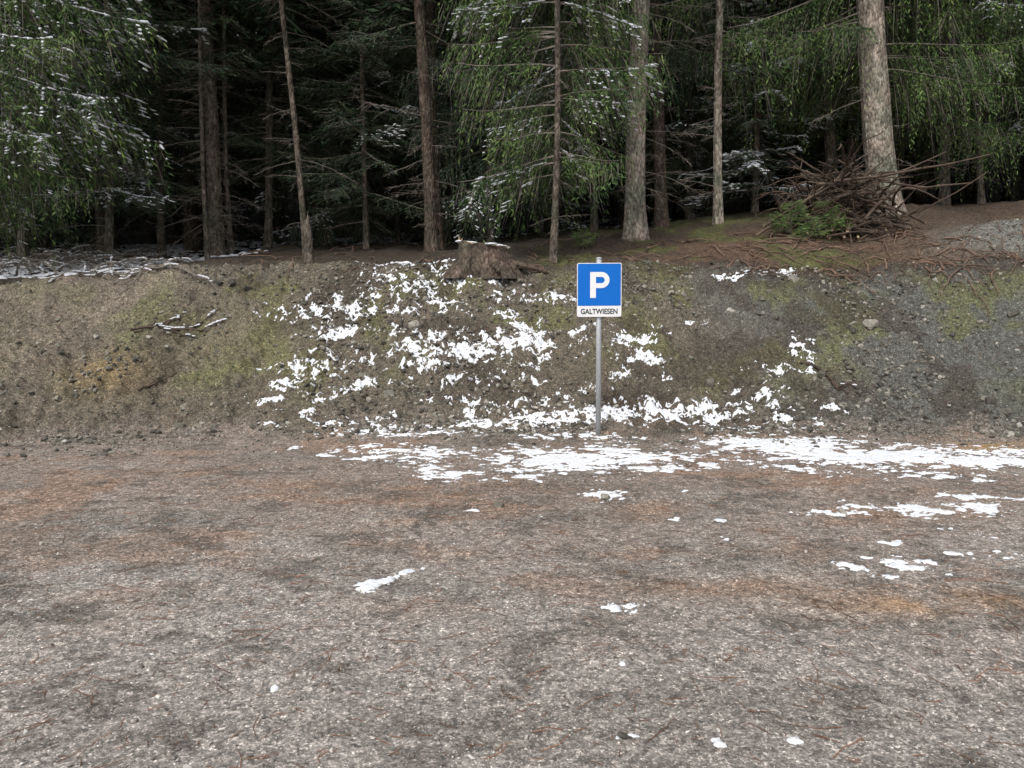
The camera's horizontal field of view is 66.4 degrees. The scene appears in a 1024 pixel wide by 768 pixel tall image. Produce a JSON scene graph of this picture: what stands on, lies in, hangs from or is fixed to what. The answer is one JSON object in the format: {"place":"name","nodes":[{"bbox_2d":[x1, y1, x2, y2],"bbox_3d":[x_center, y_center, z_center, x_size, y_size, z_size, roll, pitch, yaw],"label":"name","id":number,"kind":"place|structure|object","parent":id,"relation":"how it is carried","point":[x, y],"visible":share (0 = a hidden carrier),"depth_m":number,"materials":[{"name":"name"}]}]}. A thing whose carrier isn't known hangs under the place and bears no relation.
{"place":"outdoors","nodes":[
{"label":"outdoors","id":0,"kind":"place"},
{"bbox_2d":[0,100,1023,767],"bbox_3d":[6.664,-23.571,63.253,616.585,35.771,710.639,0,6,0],"label":"ground","id":1,"kind":"structure","parent":0,"point":[884,606],"depth_m":5.40,"materials":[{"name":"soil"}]},
{"bbox_2d":[0,0,165,259],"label":"spruce tree","id":2,"kind":"object","parent":1,"relation":"on","point":[20,247],"visible":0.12,"depth_m":15.31,"materials":[{"name":"green plant"}]},
{"bbox_2d":[0,0,173,274],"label":"spruce tree","id":3,"kind":"object","parent":1,"relation":"on","point":[47,102],"visible":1,"depth_m":12.44,"materials":[{"name":"green plant"}]},
{"bbox_2d":[0,238,217,293],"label":"snowy slash branches","id":4,"kind":"object","parent":1,"relation":"on","point":[31,260],"visible":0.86,"depth_m":14.00,"materials":[{"name":"grey wood"}]},
{"bbox_2d":[0,0,238,264],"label":"spruce tree","id":5,"kind":"object","parent":1,"relation":"on","point":[108,239],"visible":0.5,"depth_m":14.90,"materials":[{"name":"green plant"}]},
{"bbox_2d":[137,365,176,390],"bbox_3d":[-4.373,-0.080,9.650,0.129,0.281,0.534,3,7,22],"label":"fallen branch","id":6,"kind":"object","parent":1,"relation":"on","point":[151,383],"visible":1,"depth_m":9.64,"materials":[{"name":"brown wood"}]},
{"bbox_2d":[55,0,265,258],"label":"spruce tree","id":7,"kind":"object","parent":1,"relation":"on","point":[161,241],"visible":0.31,"depth_m":17.61,"materials":[{"name":"green plant"}]},
{"bbox_2d":[164,0,242,259],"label":"spruce tree","id":8,"kind":"object","parent":1,"relation":"on","point":[204,205],"visible":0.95,"depth_m":15.16,"materials":[{"name":"brown plant"}]},
{"bbox_2d":[160,0,246,254],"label":"spruce tree","id":9,"kind":"object","parent":1,"relation":"on","point":[230,246],"visible":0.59,"depth_m":16.31,"materials":[{"name":"brown plant"}]},
{"bbox_2d":[116,0,305,257],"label":"spruce tree","id":10,"kind":"object","parent":1,"relation":"on","point":[214,186],"visible":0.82,"depth_m":15.97,"materials":[{"name":"brown plant"}]},
{"bbox_2d":[169,0,378,247],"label":"spruce tree","id":11,"kind":"object","parent":1,"relation":"on","point":[268,158],"visible":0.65,"depth_m":17.41,"materials":[{"name":"green plant"}]},
{"bbox_2d":[237,0,359,256],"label":"spruce tree","id":12,"kind":"object","parent":1,"relation":"on","point":[283,16],"visible":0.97,"depth_m":14.79,"materials":[{"name":"grey plant"}]},
{"bbox_2d":[304,214,313,261],"bbox_3d":[-3.494,-2.474,13.403,0.177,0.918,0.175,0,6,0],"label":"broken snag","id":13,"kind":"object","parent":1,"relation":"on","point":[308,251],"visible":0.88,"depth_m":13.36,"materials":[{"name":"grey plant"}]},
{"bbox_2d":[228,0,421,248],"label":"spruce tree","id":14,"kind":"object","parent":1,"relation":"on","point":[328,236],"visible":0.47,"depth_m":18.55,"materials":[{"name":"green plant"}]},
{"bbox_2d":[0,211,701,278],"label":"forest floor snow","id":15,"kind":"structure","parent":1,"relation":"on","point":[41,275],"depth_m":20.90,"materials":[{"name":"white snow"}]},
{"bbox_2d":[271,0,461,249],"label":"spruce tree","id":16,"kind":"object","parent":1,"relation":"on","point":[338,127],"visible":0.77,"depth_m":16.19,"materials":[{"name":"green plant"}]},
{"bbox_2d":[317,0,476,243],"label":"spruce tree","id":17,"kind":"object","parent":1,"relation":"on","point":[397,231],"visible":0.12,"depth_m":20.37,"materials":[{"name":"green plant"}]},
{"bbox_2d":[332,0,511,249],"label":"spruce tree","id":18,"kind":"object","parent":1,"relation":"on","point":[387,5],"visible":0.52,"depth_m":15.50,"materials":[{"name":"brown plant"}]},
{"bbox_2d":[339,0,518,252],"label":"spruce tree","id":19,"kind":"object","parent":1,"relation":"on","point":[431,240],"visible":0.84,"depth_m":14.99,"materials":[{"name":"brown plant"}]},
{"bbox_2d":[342,0,530,225],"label":"spruce tree","id":20,"kind":"object","parent":1,"relation":"on","point":[411,186],"visible":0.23,"depth_m":18.02,"materials":[{"name":"green plant"}]},
{"bbox_2d":[381,0,602,246],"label":"spruce tree","id":21,"kind":"object","parent":1,"relation":"on","point":[490,232],"visible":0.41,"depth_m":15.99,"materials":[{"name":"green plant"}]},
{"bbox_2d":[441,236,548,278],"bbox_3d":[-0.379,-1.934,11.981,1.622,0.654,1.458,-2,7,-20],"label":"tree stump","id":22,"kind":"object","parent":1,"relation":"on","point":[481,260],"visible":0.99,"depth_m":11.55,"materials":[{"name":"brown wood"}]},
{"bbox_2d":[0,0,1023,258],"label":"distant spruce forest","id":23,"kind":"object","parent":1,"relation":"on","point":[190,242],"visible":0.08,"depth_m":21.86,"materials":[{"name":"green plant"}]},
{"bbox_2d":[0,218,1023,463],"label":"rubble stones","id":24,"kind":"object","parent":1,"relation":"on","point":[416,426],"visible":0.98,"depth_m":9.96,"materials":[{"name":"grey stone"}]},
{"bbox_2d":[449,1,625,239],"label":"spruce tree","id":25,"kind":"object","parent":1,"relation":"on","point":[562,220],"visible":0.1,"depth_m":19.07,"materials":[{"name":"green plant"}]},
{"bbox_2d":[432,0,676,262],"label":"spruce tree","id":26,"kind":"object","parent":1,"relation":"on","point":[556,165],"visible":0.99,"depth_m":12.47,"materials":[{"name":"green plant"}]},
{"bbox_2d":[114,284,1018,739],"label":"loose stones","id":27,"kind":"object","parent":1,"relation":"on","point":[732,432],"visible":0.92,"depth_m":7.37,"materials":[{"name":"grey stone"}]},
{"bbox_2d":[130,215,1023,336],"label":"fallen branches","id":28,"kind":"object","parent":1,"relation":"on","point":[941,262],"depth_m":12.32,"materials":[{"name":"brown wood"}]},
{"bbox_2d":[571,227,598,249],"bbox_3d":[1.258,-2.553,13.737,0.557,0.417,0.642,4,7,28],"label":"spruce sapling","id":29,"kind":"object","parent":1,"relation":"on","point":[577,235],"visible":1,"depth_m":13.71,"materials":[{"name":"green plant"}]},
{"bbox_2d":[492,0,694,231],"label":"spruce tree","id":30,"kind":"object","parent":1,"relation":"on","point":[594,221],"visible":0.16,"depth_m":17.21,"materials":[{"name":"green plant"}]},
{"bbox_2d":[577,257,621,434],"bbox_3d":[0.978,-0.260,8.839,0.495,2.316,0.088,0,6,0],"label":"parking sign","id":31,"kind":"object","parent":1,"relation":"on","point":[599,286],"visible":0.98,"depth_m":8.71,"materials":[{"name":"metal"}]},
{"bbox_2d":[244,258,1023,747],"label":"snow patches","id":32,"kind":"object","parent":1,"relation":"on","point":[552,462],"visible":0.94,"depth_m":8.41,"materials":[{"name":"white snow"}]},
{"bbox_2d":[562,0,727,240],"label":"spruce tree","id":33,"kind":"object","parent":1,"relation":"on","point":[635,224],"visible":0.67,"depth_m":14.35,"materials":[{"name":"grey plant"}]},
{"bbox_2d":[538,0,768,227],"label":"spruce tree","id":34,"kind":"object","parent":1,"relation":"on","point":[661,216],"visible":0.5,"depth_m":16.12,"materials":[{"name":"green plant"}]},
{"bbox_2d":[609,0,785,222],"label":"spruce tree","id":35,"kind":"object","parent":1,"relation":"on","point":[689,156],"visible":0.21,"depth_m":18.04,"materials":[{"name":"green plant"}]},
{"bbox_2d":[619,0,804,224],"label":"spruce tree","id":36,"kind":"object","parent":1,"relation":"on","point":[717,193],"visible":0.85,"depth_m":15.20,"materials":[{"name":"green plant"}]},
{"bbox_2d":[736,266,789,276],"bbox_3d":[3.764,-1.638,11.738,0.898,0.254,0.182,-1,7,-5],"label":"fallen branch","id":37,"kind":"object","parent":1,"relation":"on","point":[761,273],"visible":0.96,"depth_m":11.69,"materials":[{"name":"brown wood"}]},
{"bbox_2d":[670,0,856,215],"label":"spruce tree","id":38,"kind":"object","parent":1,"relation":"on","point":[752,163],"visible":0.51,"depth_m":16.91,"materials":[{"name":"green plant"}]},
{"bbox_2d":[705,1,862,205],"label":"spruce tree","id":39,"kind":"object","parent":1,"relation":"on","point":[788,164],"visible":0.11,"depth_m":18.85,"materials":[{"name":"green plant"}]},
{"bbox_2d":[764,199,813,235],"bbox_3d":[4.755,-2.847,13.469,0.927,0.661,0.843,4,8,30],"label":"spruce sapling","id":40,"kind":"object","parent":1,"relation":"on","point":[783,224],"visible":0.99,"depth_m":13.42,"materials":[{"name":"green plant"}]},
{"bbox_2d":[787,215,830,239],"bbox_3d":[5.003,-2.619,13.257,0.728,0.499,0.674,0,6,0],"label":"spruce sapling","id":41,"kind":"object","parent":1,"relation":"on","point":[811,224],"visible":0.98,"depth_m":13.16,"materials":[{"name":"green plant"}]},
{"bbox_2d":[802,200,853,238],"bbox_3d":[5.427,-2.855,13.523,0.938,0.718,0.995,0,6,0],"label":"spruce sapling","id":42,"kind":"object","parent":1,"relation":"on","point":[840,221],"visible":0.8,"depth_m":13.43,"materials":[{"name":"green plant"}]},
{"bbox_2d":[799,360,856,393],"bbox_3d":[4.037,-0.090,10.029,0.742,0.382,0.172,6,9,43],"label":"fallen branch","id":43,"kind":"object","parent":1,"relation":"on","point":[834,383],"visible":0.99,"depth_m":10.01,"materials":[{"name":"brown wood"}]},
{"bbox_2d":[730,0,932,197],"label":"spruce tree","id":44,"kind":"object","parent":1,"relation":"on","point":[829,150],"visible":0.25,"depth_m":16.83,"materials":[{"name":"green plant"}]},
{"bbox_2d":[766,0,936,175],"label":"spruce tree","id":45,"kind":"object","parent":1,"relation":"on","point":[849,110],"visible":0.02,"depth_m":17.92,"materials":[{"name":"green plant"}]},
{"bbox_2d":[748,131,989,245],"bbox_3d":[6.135,-3.235,13.733,3.799,2.094,2.704,2,7,17],"label":"brush pile","id":46,"kind":"object","parent":1,"relation":"on","point":[846,189],"visible":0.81,"depth_m":13.52,"materials":[{"name":"brown wood"}]},
{"bbox_2d":[717,0,1023,215],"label":"spruce tree","id":47,"kind":"object","parent":1,"relation":"on","point":[869,32],"visible":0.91,"depth_m":14.45,"materials":[{"name":"green plant"}]},
{"bbox_2d":[780,257,1019,279],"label":"exposed roots","id":48,"kind":"object","parent":1,"relation":"on","point":[896,263],"visible":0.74,"depth_m":11.81,"materials":[{"name":"brown wood"}]},
{"bbox_2d":[810,0,1023,205],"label":"spruce tree","id":49,"kind":"object","parent":1,"relation":"on","point":[944,178],"visible":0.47,"depth_m":15.75,"materials":[{"name":"green plant"}]},
{"bbox_2d":[811,0,1022,200],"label":"spruce tree","id":50,"kind":"object","parent":1,"relation":"on","point":[897,152],"visible":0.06,"depth_m":17.86,"materials":[{"name":"green plant"}]},
{"bbox_2d":[888,0,1023,203],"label":"spruce tree","id":51,"kind":"object","parent":1,"relation":"on","point":[981,198],"visible":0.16,"depth_m":15.92,"materials":[{"name":"green plant"}]},
{"bbox_2d":[928,0,1023,153],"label":"spruce tree","id":52,"kind":"object","parent":1,"relation":"on","point":[996,25],"visible":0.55,"depth_m":15.12,"materials":[{"name":"green plant"}]},
{"bbox_2d":[932,0,1023,199],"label":"spruce tree","id":53,"kind":"object","parent":1,"relation":"on","point":[1008,130],"visible":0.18,"depth_m":17.00,"materials":[{"name":"green plant"}]},
{"bbox_2d":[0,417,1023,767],"bbox_3d":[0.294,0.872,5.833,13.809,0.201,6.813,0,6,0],"label":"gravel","id":54,"kind":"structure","parent":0,"point":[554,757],"depth_m":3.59,"materials":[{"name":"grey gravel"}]}
]}

